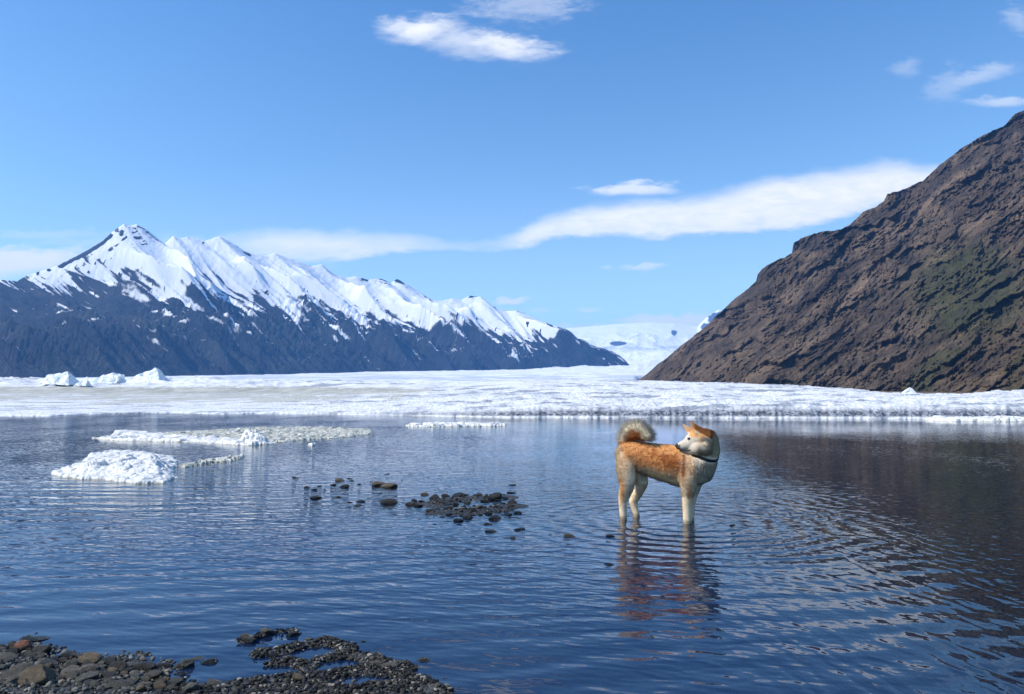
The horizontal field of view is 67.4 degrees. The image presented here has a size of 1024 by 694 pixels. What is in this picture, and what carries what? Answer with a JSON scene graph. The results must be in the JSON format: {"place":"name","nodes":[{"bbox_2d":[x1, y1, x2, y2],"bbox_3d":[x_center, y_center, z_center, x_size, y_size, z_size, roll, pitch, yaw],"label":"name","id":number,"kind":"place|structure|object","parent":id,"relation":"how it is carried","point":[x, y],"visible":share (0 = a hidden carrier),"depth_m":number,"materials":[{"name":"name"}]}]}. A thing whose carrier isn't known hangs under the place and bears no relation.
{"place":"outdoors","nodes":[
{"label":"outdoors","id":0,"kind":"place"},
{"bbox_2d":[0,494,530,693],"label":"gravel","id":1,"kind":"structure","parent":0,"point":[337,685],"depth_m":2.74,"materials":[{"name":"grey gravel"}]},
{"bbox_2d":[17,664,55,684],"bbox_3d":[-1.641,1.136,2.639,0.134,0.081,0.112,-12,-12,-3],"label":"stone","id":2,"kind":"object","parent":1,"relation":"on","point":[40,674],"visible":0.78,"depth_m":2.61,"materials":[{"name":"beige stone"}]},
{"bbox_2d":[34,654,45,660],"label":"stone","id":3,"kind":"object","parent":1,"relation":"on","point":[38,656],"visible":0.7,"depth_m":2.91,"materials":[{"name":"grey stone"}]},
{"bbox_2d":[260,627,272,632],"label":"stone","id":4,"kind":"object","parent":1,"relation":"on","point":[264,629],"visible":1,"depth_m":3.21,"materials":[{"name":"grey stone"}]},
{"bbox_2d":[0,224,628,377],"bbox_3d":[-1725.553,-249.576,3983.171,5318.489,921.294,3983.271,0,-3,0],"label":"mountain range","id":5,"kind":"structure","parent":0,"point":[130,301],"depth_m":4123.57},
{"bbox_2d":[76,310,721,381],"bbox_3d":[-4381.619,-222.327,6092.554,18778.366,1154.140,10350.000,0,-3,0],"label":"glacier","id":6,"kind":"object","parent":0,"point":[642,349],"visible":0.16,"depth_m":4902.40,"materials":[{"name":"white ice"}]},
{"bbox_2d":[0,391,1023,693],"bbox_3d":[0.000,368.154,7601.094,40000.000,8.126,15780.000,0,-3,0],"label":"ground","id":7,"kind":"structure","parent":0,"point":[930,603],"depth_m":4.13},
{"bbox_2d":[0,664,6,669],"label":"pebble","id":8,"kind":"object","parent":7,"relation":"on","point":[3,666],"visible":0.77,"depth_m":2.74,"materials":[{"name":"grey stone"}]},
{"bbox_2d":[0,652,18,660],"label":"stone","id":9,"kind":"object","parent":7,"relation":"on","point":[4,656],"visible":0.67,"depth_m":2.88,"materials":[{"name":"grey stone"}]},
{"bbox_2d":[3,675,18,684],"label":"stone","id":10,"kind":"object","parent":7,"relation":"on","point":[13,679],"visible":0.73,"depth_m":2.59,"materials":[{"name":"grey stone"}]},
{"bbox_2d":[0,668,22,677],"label":"stone","id":11,"kind":"object","parent":7,"relation":"on","point":[11,672],"visible":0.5,"depth_m":2.65,"materials":[{"name":"grey stone"}]},
{"bbox_2d":[7,641,15,648],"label":"pebble","id":12,"kind":"object","parent":7,"relation":"on","point":[10,644],"visible":0.45,"depth_m":3.04,"materials":[{"name":"grey stone"}]},
{"bbox_2d":[5,647,20,653],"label":"stone","id":13,"kind":"object","parent":7,"relation":"on","point":[15,650],"visible":0.69,"depth_m":2.96,"materials":[{"name":"grey stone"}]},
{"bbox_2d":[13,640,33,650],"bbox_3d":[-1.921,1.184,3.023,0.073,0.062,0.055,-3,-1,-23],"label":"stone","id":14,"kind":"object","parent":7,"relation":"on","point":[22,645],"visible":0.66,"depth_m":3.01,"materials":[{"name":"brown stone"}]},
{"bbox_2d":[13,663,34,669],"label":"stone","id":15,"kind":"object","parent":7,"relation":"on","point":[23,666],"visible":0.34,"depth_m":2.74,"materials":[{"name":"grey stone"}]},
{"bbox_2d":[20,636,50,641],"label":"stone","id":16,"kind":"object","parent":7,"relation":"on","point":[37,638],"visible":0.76,"depth_m":3.14,"materials":[{"name":"grey stone"}]},
{"bbox_2d":[31,645,51,653],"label":"stone","id":17,"kind":"object","parent":7,"relation":"on","point":[47,649],"visible":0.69,"depth_m":2.97,"materials":[{"name":"grey stone"}]},
{"bbox_2d":[45,663,52,667],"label":"pebble","id":18,"kind":"object","parent":7,"relation":"on","point":[49,665],"visible":0.45,"depth_m":2.79,"materials":[{"name":"beige stone"}]},
{"bbox_2d":[40,659,58,664],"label":"stone","id":19,"kind":"object","parent":7,"relation":"on","point":[54,662],"visible":0.59,"depth_m":2.83,"materials":[{"name":"grey stone"}]},
{"bbox_2d":[50,655,60,660],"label":"stone","id":20,"kind":"object","parent":7,"relation":"on","point":[56,657],"visible":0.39,"depth_m":2.89,"materials":[{"name":"grey stone"}]},
{"bbox_2d":[58,657,68,663],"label":"pebble","id":21,"kind":"object","parent":7,"relation":"on","point":[62,660],"visible":0.63,"depth_m":2.87,"materials":[{"name":"stone"}]},
{"bbox_2d":[60,665,79,675],"bbox_3d":[-1.580,1.160,2.740,0.063,0.034,0.060,-7,3,-6],"label":"stone","id":22,"kind":"object","parent":7,"relation":"on","point":[74,668],"visible":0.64,"depth_m":2.74,"materials":[{"name":"grey stone"}]},
{"bbox_2d":[65,659,77,666],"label":"stone","id":23,"kind":"object","parent":7,"relation":"on","point":[68,663],"visible":0.65,"depth_m":2.82,"materials":[{"name":"grey stone"}]},
{"bbox_2d":[63,672,79,679],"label":"stone","id":24,"kind":"object","parent":7,"relation":"on","point":[69,675],"visible":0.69,"depth_m":2.67,"materials":[{"name":"grey stone"}]},
{"bbox_2d":[61,650,82,659],"bbox_3d":[-1.676,1.185,2.933,0.083,0.044,0.074,14,-6,-5],"label":"stone","id":25,"kind":"object","parent":7,"relation":"on","point":[70,655],"visible":0.43,"depth_m":2.92,"materials":[{"name":"grey stone"}]},
{"bbox_2d":[75,671,99,682],"bbox_3d":[-1.468,1.148,2.654,0.072,0.038,0.063,1,-3,-11],"label":"stone","id":26,"kind":"object","parent":7,"relation":"on","point":[88,675],"visible":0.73,"depth_m":2.65,"materials":[{"name":"grey stone"}]},
{"bbox_2d":[83,659,91,663],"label":"pebble","id":27,"kind":"object","parent":7,"relation":"on","point":[86,661],"visible":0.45,"depth_m":2.85,"materials":[{"name":"grey stone"}]},
{"bbox_2d":[83,679,92,685],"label":"pebble","id":28,"kind":"object","parent":7,"relation":"on","point":[88,681],"visible":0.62,"depth_m":2.60,"materials":[{"name":"stone"}]},
{"bbox_2d":[78,663,99,670],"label":"stone","id":29,"kind":"object","parent":7,"relation":"on","point":[87,667],"visible":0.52,"depth_m":2.75,"materials":[{"name":"grey stone"}]},
{"bbox_2d":[76,652,103,665],"bbox_3d":[-1.579,1.176,2.876,0.098,0.059,0.073,14,-2,-11],"label":"stone","id":30,"kind":"object","parent":7,"relation":"on","point":[94,657],"visible":0.52,"depth_m":2.87,"materials":[{"name":"stone"}]},
{"bbox_2d":[90,680,100,685],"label":"pebble","id":31,"kind":"object","parent":7,"relation":"on","point":[96,682],"visible":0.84,"depth_m":2.59,"materials":[{"name":"grey stone"}]},
{"bbox_2d":[100,671,115,677],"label":"stone","id":32,"kind":"object","parent":7,"relation":"on","point":[106,673],"visible":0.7,"depth_m":2.68,"materials":[{"name":"grey stone"}]},
{"bbox_2d":[100,656,116,664],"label":"stone","id":33,"kind":"object","parent":7,"relation":"on","point":[108,660],"visible":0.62,"depth_m":2.85,"materials":[{"name":"grey stone"}]},
{"bbox_2d":[103,677,113,682],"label":"pebble","id":34,"kind":"object","parent":7,"relation":"on","point":[106,680],"visible":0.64,"depth_m":2.64,"materials":[{"name":"grey stone"}]},
{"bbox_2d":[104,683,112,688],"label":"pebble","id":35,"kind":"object","parent":7,"relation":"on","point":[109,686],"visible":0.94,"depth_m":2.59,"materials":[{"name":"stone"}]},
{"bbox_2d":[107,667,118,671],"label":"pebble","id":36,"kind":"object","parent":7,"relation":"on","point":[112,669],"visible":0.55,"depth_m":2.75,"materials":[{"name":"beige stone"}]},
{"bbox_2d":[107,661,126,670],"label":"stone","id":37,"kind":"object","parent":7,"relation":"on","point":[120,665],"visible":0.62,"depth_m":2.79,"materials":[{"name":"grey stone"}]},
{"bbox_2d":[109,679,134,688],"bbox_3d":[-1.329,1.150,2.612,0.087,0.032,0.062,6,-1,-11],"label":"stone","id":38,"kind":"object","parent":7,"relation":"on","point":[121,683],"visible":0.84,"depth_m":2.60,"materials":[{"name":"grey stone"}]},
{"bbox_2d":[121,667,133,671],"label":"pebble","id":39,"kind":"object","parent":7,"relation":"on","point":[128,669],"visible":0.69,"depth_m":2.77,"materials":[{"name":"stone"}]},
{"bbox_2d":[126,661,137,666],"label":"stone","id":40,"kind":"object","parent":7,"relation":"on","point":[130,664],"visible":0.38,"depth_m":2.83,"materials":[{"name":"grey stone"}]},
{"bbox_2d":[129,670,141,674],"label":"pebble","id":41,"kind":"object","parent":7,"relation":"on","point":[132,672],"visible":0.39,"depth_m":2.74,"materials":[{"name":"stone"}]},
{"bbox_2d":[130,673,142,680],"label":"stone","id":42,"kind":"object","parent":7,"relation":"on","point":[137,676],"visible":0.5,"depth_m":2.69,"materials":[{"name":"grey stone"}]},
{"bbox_2d":[135,684,144,690],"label":"pebble","id":43,"kind":"object","parent":7,"relation":"on","point":[140,687],"visible":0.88,"depth_m":2.58,"materials":[{"name":"beige stone"}]},
{"bbox_2d":[133,661,154,670],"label":"stone","id":44,"kind":"object","parent":7,"relation":"on","point":[144,665],"visible":0.76,"depth_m":2.80,"materials":[{"name":"grey stone"}]},
{"bbox_2d":[141,675,150,681],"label":"pebble","id":45,"kind":"object","parent":7,"relation":"on","point":[145,678],"visible":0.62,"depth_m":2.68,"materials":[{"name":"grey stone"}]},
{"bbox_2d":[145,670,163,678],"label":"stone","id":46,"kind":"object","parent":7,"relation":"on","point":[152,674],"visible":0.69,"depth_m":2.73,"materials":[{"name":"grey stone"}]},
{"bbox_2d":[152,680,167,688],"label":"stone","id":47,"kind":"object","parent":7,"relation":"on","point":[158,684],"visible":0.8,"depth_m":2.62,"materials":[{"name":"stone"}]},
{"bbox_2d":[155,662,172,668],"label":"stone","id":48,"kind":"object","parent":7,"relation":"on","point":[163,664],"visible":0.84,"depth_m":2.83,"materials":[{"name":"grey stone"}]},
{"bbox_2d":[165,684,175,689],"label":"pebble","id":49,"kind":"object","parent":7,"relation":"on","point":[169,687],"visible":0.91,"depth_m":2.62,"materials":[{"name":"stone"}]},
{"bbox_2d":[170,677,183,685],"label":"stone","id":50,"kind":"object","parent":7,"relation":"on","point":[177,680],"visible":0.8,"depth_m":2.66,"materials":[{"name":"grey stone"}]},
{"bbox_2d":[175,658,194,669],"bbox_3d":[-1.213,1.182,2.848,0.067,0.049,0.041,-8,-10,-17],"label":"stone","id":51,"kind":"object","parent":7,"relation":"on","point":[184,664],"visible":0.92,"depth_m":2.84,"materials":[{"name":"grey stone"}]},
{"bbox_2d":[182,682,198,691],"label":"stone","id":52,"kind":"object","parent":7,"relation":"on","point":[191,686],"visible":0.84,"depth_m":2.60,"materials":[{"name":"grey stone"}]},
{"bbox_2d":[191,656,206,662],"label":"stone","id":53,"kind":"object","parent":7,"relation":"on","point":[197,659],"visible":0.77,"depth_m":2.93,"materials":[{"name":"grey stone"}]},
{"bbox_2d":[199,684,210,689],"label":"stone","id":54,"kind":"object","parent":7,"relation":"on","point":[202,686],"visible":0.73,"depth_m":2.62,"materials":[{"name":"grey stone"}]},
{"bbox_2d":[198,658,217,666],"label":"stone","id":55,"kind":"object","parent":7,"relation":"on","point":[209,662],"visible":0.93,"depth_m":2.88,"materials":[{"name":"grey stone"}]},
{"bbox_2d":[206,678,223,684],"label":"stone","id":56,"kind":"object","parent":7,"relation":"on","point":[210,681],"visible":0.71,"depth_m":2.69,"materials":[{"name":"grey stone"}]},
{"bbox_2d":[240,633,248,637],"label":"stone","id":57,"kind":"object","parent":7,"relation":"on","point":[244,635],"visible":0.33,"depth_m":3.17,"materials":[{"name":"grey stone"}]},
{"bbox_2d":[242,636,255,642],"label":"stone","id":58,"kind":"object","parent":7,"relation":"on","point":[247,639],"visible":1,"depth_m":3.11,"materials":[{"name":"grey stone"}]},
{"bbox_2d":[267,651,277,657],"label":"stone","id":59,"kind":"object","parent":7,"relation":"on","point":[272,654],"visible":1,"depth_m":2.95,"materials":[{"name":"grey stone"}]},
{"bbox_2d":[286,631,299,640],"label":"stone","id":60,"kind":"object","parent":7,"relation":"on","point":[291,636],"visible":1,"depth_m":3.19,"materials":[{"name":"grey stone"}]},
{"bbox_2d":[292,673,303,679],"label":"stone","id":61,"kind":"object","parent":7,"relation":"on","point":[297,676],"visible":0.98,"depth_m":2.70,"materials":[{"name":"beige stone"}]},
{"bbox_2d":[310,495,321,500],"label":"stone","id":62,"kind":"object","parent":7,"relation":"on","point":[315,497],"visible":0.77,"depth_m":7.03,"materials":[{"name":"grey stone"}]},
{"bbox_2d":[335,478,345,483],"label":"stone","id":63,"kind":"object","parent":7,"relation":"on","point":[340,479],"visible":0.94,"depth_m":8.28,"materials":[{"name":"stone"}]},
{"bbox_2d":[359,640,367,645],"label":"stone","id":64,"kind":"object","parent":7,"relation":"on","point":[364,642],"visible":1,"depth_m":3.12,"materials":[{"name":"grey stone"}]},
{"bbox_2d":[369,660,381,664],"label":"stone","id":65,"kind":"object","parent":7,"relation":"on","point":[379,662],"visible":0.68,"depth_m":2.84,"materials":[{"name":"grey stone"}]},
{"bbox_2d":[381,660,401,666],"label":"stone","id":66,"kind":"object","parent":7,"relation":"on","point":[393,664],"visible":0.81,"depth_m":2.83,"materials":[{"name":"grey stone"}]},
{"bbox_2d":[405,502,413,506],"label":"stone","id":67,"kind":"object","parent":7,"relation":"on","point":[408,504],"visible":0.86,"depth_m":6.64,"materials":[{"name":"grey stone"}]},
{"bbox_2d":[415,657,429,665],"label":"stone","id":68,"kind":"object","parent":7,"relation":"on","point":[424,661],"visible":1,"depth_m":2.91,"materials":[{"name":"brown stone"}]},
{"bbox_2d":[429,494,439,499],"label":"stone","id":69,"kind":"object","parent":7,"relation":"on","point":[434,496],"visible":0.59,"depth_m":6.99,"materials":[{"name":"grey stone"}]},
{"bbox_2d":[452,492,463,496],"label":"stone","id":70,"kind":"object","parent":7,"relation":"on","point":[458,494],"visible":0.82,"depth_m":7.04,"materials":[{"name":"grey stone"}]},
{"bbox_2d":[453,518,463,523],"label":"stone","id":71,"kind":"object","parent":7,"relation":"on","point":[457,520],"visible":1,"depth_m":5.86,"materials":[{"name":"grey stone"}]},
{"bbox_2d":[480,499,488,503],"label":"stone","id":72,"kind":"object","parent":7,"relation":"on","point":[484,501],"visible":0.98,"depth_m":6.84,"materials":[{"name":"grey stone"}]},
{"bbox_2d":[483,522,492,526],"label":"stone","id":73,"kind":"object","parent":7,"relation":"on","point":[487,524],"visible":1,"depth_m":5.72,"materials":[{"name":"grey stone"}]},
{"bbox_2d":[485,529,496,534],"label":"stone","id":74,"kind":"object","parent":7,"relation":"on","point":[489,530],"visible":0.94,"depth_m":5.44,"materials":[{"name":"grey stone"}]},
{"bbox_2d":[490,492,501,498],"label":"stone","id":75,"kind":"object","parent":7,"relation":"on","point":[496,495],"visible":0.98,"depth_m":6.98,"materials":[{"name":"grey stone"}]},
{"bbox_2d":[502,513,511,516],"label":"stone","id":76,"kind":"object","parent":7,"relation":"on","point":[506,514],"visible":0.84,"depth_m":6.12,"materials":[{"name":"grey stone"}]},
{"bbox_2d":[507,499,516,503],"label":"stone","id":77,"kind":"object","parent":7,"relation":"on","point":[511,501],"visible":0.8,"depth_m":6.64,"materials":[{"name":"grey stone"}]},
{"bbox_2d":[512,527,524,532],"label":"stone","id":78,"kind":"object","parent":7,"relation":"on","point":[520,530],"visible":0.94,"depth_m":5.52,"materials":[{"name":"grey stone"}]},
{"bbox_2d":[563,534,575,538],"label":"stone","id":79,"kind":"object","parent":7,"relation":"on","point":[569,536],"visible":1,"depth_m":5.27,"materials":[{"name":"stone"}]},
{"bbox_2d":[604,563,613,567],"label":"stone","id":80,"kind":"object","parent":7,"relation":"on","point":[608,565],"visible":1,"depth_m":4.45,"materials":[{"name":"grey stone"}]},
{"bbox_2d":[605,534,616,539],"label":"stone","id":81,"kind":"object","parent":7,"relation":"on","point":[610,536],"visible":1,"depth_m":5.27,"materials":[{"name":"grey stone"}]},
{"bbox_2d":[613,416,720,530],"bbox_3d":[1.183,0.992,5.922,0.840,0.920,0.280,-1,-3,25],"label":"dog","id":82,"kind":"object","parent":7,"relation":"on","point":[687,465],"visible":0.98,"depth_m":5.86},
{"bbox_2d":[0,413,1023,587],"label":"water","id":83,"kind":"structure","parent":0,"point":[886,450],"depth_m":11.09,"materials":[{"name":"blue liquid"}]},
{"bbox_2d":[49,449,181,487],"bbox_3d":[-5.074,1.446,9.980,1.431,0.264,4.600,1,-3,-24],"label":"ice floe","id":84,"kind":"object","parent":83,"relation":"on","point":[132,467],"visible":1,"depth_m":8.71,"materials":[{"name":"white ice"}]},
{"bbox_2d":[92,430,274,445],"bbox_3d":[-6.668,1.734,14.523,5.637,0.143,1.541,-2,-3,38],"label":"ice floe","id":85,"kind":"object","parent":83,"relation":"on","point":[127,435],"visible":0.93,"depth_m":14.13,"materials":[{"name":"white ice"}]},
{"bbox_2d":[179,454,245,471],"bbox_3d":[-3.975,1.558,10.422,0.514,0.103,1.690,0,-3,9],"label":"ice floe","id":86,"kind":"object","parent":83,"relation":"on","point":[229,458],"visible":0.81,"depth_m":10.24,"materials":[{"name":"white ice"}]},
{"bbox_2d":[239,429,267,445],"bbox_3d":[-4.857,1.668,14.345,0.579,0.257,2.797,1,-3,-21],"label":"ice floe","id":87,"kind":"object","parent":83,"relation":"in","point":[253,437],"visible":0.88,"depth_m":13.31,"materials":[{"name":"white ice"}]},
{"bbox_2d":[155,426,373,442],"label":"slush ice","id":88,"kind":"structure","parent":83,"relation":"on","point":[279,434],"depth_m":15.97,"materials":[{"name":"white ice"}]},
{"bbox_2d":[338,484,349,489],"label":"stone","id":89,"kind":"object","parent":83,"relation":"on","point":[343,487],"visible":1,"depth_m":7.79,"materials":[{"name":"grey stone"}]},
{"bbox_2d":[372,481,385,488],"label":"stone","id":90,"kind":"object","parent":83,"relation":"on","point":[377,484],"visible":0.61,"depth_m":7.90,"materials":[{"name":"stone"}]},
{"bbox_2d":[380,499,396,506],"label":"stone","id":91,"kind":"object","parent":83,"relation":"on","point":[389,501],"visible":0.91,"depth_m":6.73,"materials":[{"name":"grey stone"}]},
{"bbox_2d":[380,483,397,488],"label":"stone","id":92,"kind":"object","parent":83,"relation":"on","point":[389,485],"visible":0.85,"depth_m":7.78,"materials":[{"name":"stone"}]},
{"bbox_2d":[404,421,506,426],"bbox_3d":[-1.422,1.969,19.465,2.634,0.144,1.829,0,-3,0],"label":"ice floe","id":93,"kind":"object","parent":83,"relation":"in","point":[454,424],"visible":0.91,"depth_m":18.96,"materials":[{"name":"white ice"}]},
{"bbox_2d":[462,514,472,521],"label":"stone","id":94,"kind":"object","parent":83,"relation":"on","point":[466,517],"visible":0.96,"depth_m":5.99,"materials":[{"name":"grey stone"}]},
{"bbox_2d":[488,515,501,522],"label":"stone","id":95,"kind":"object","parent":83,"relation":"on","point":[496,517],"visible":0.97,"depth_m":5.96,"materials":[{"name":"grey stone"}]},
{"bbox_2d":[513,511,521,515],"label":"stone","id":96,"kind":"object","parent":83,"relation":"on","point":[517,513],"visible":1,"depth_m":6.21,"materials":[{"name":"grey stone"}]},
{"bbox_2d":[924,415,1023,421],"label":"ice floe","id":97,"kind":"object","parent":83,"relation":"on","point":[998,418],"visible":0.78,"depth_m":21.58,"materials":[{"name":"white ice"}]},
{"bbox_2d":[0,376,1023,418],"bbox_3d":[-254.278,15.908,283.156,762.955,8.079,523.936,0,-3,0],"label":"ice shelf","id":98,"kind":"object","parent":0,"point":[531,398],"visible":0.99,"depth_m":34.30,"materials":[{"name":"white ice"}]},
{"bbox_2d":[39,371,79,385],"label":"iceberg","id":99,"kind":"object","parent":98,"relation":"on","point":[67,378],"visible":0.95,"depth_m":136.13,"materials":[{"name":"white ice"}]},
{"bbox_2d":[74,380,91,386],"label":"iceberg","id":100,"kind":"object","parent":98,"relation":"on","point":[83,383],"visible":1,"depth_m":131.26,"materials":[{"name":"white ice"}]},
{"bbox_2d":[90,372,124,383],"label":"iceberg","id":101,"kind":"object","parent":98,"relation":"on","point":[114,378],"visible":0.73,"depth_m":138.69,"materials":[{"name":"white ice"}]},
{"bbox_2d":[119,367,168,382],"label":"iceberg","id":102,"kind":"object","parent":98,"relation":"on","point":[155,374],"visible":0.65,"depth_m":140.17,"materials":[{"name":"white ice"}]},
{"bbox_2d":[902,387,915,392],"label":"iceberg","id":103,"kind":"object","parent":98,"relation":"on","point":[909,390],"visible":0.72,"depth_m":49.79,"materials":[{"name":"white ice"}]},
{"bbox_2d":[0,0,1023,327],"label":"sky","id":104,"kind":"structure","parent":0,"point":[559,163],"materials":[{"name":"blue"}]},
{"bbox_2d":[639,110,1023,392],"bbox_3d":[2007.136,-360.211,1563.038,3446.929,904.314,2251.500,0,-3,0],"label":"hillside","id":105,"kind":"structure","parent":0,"point":[918,287],"depth_m":1250.50,"materials":[{"name":"brown stone"}]}
]}

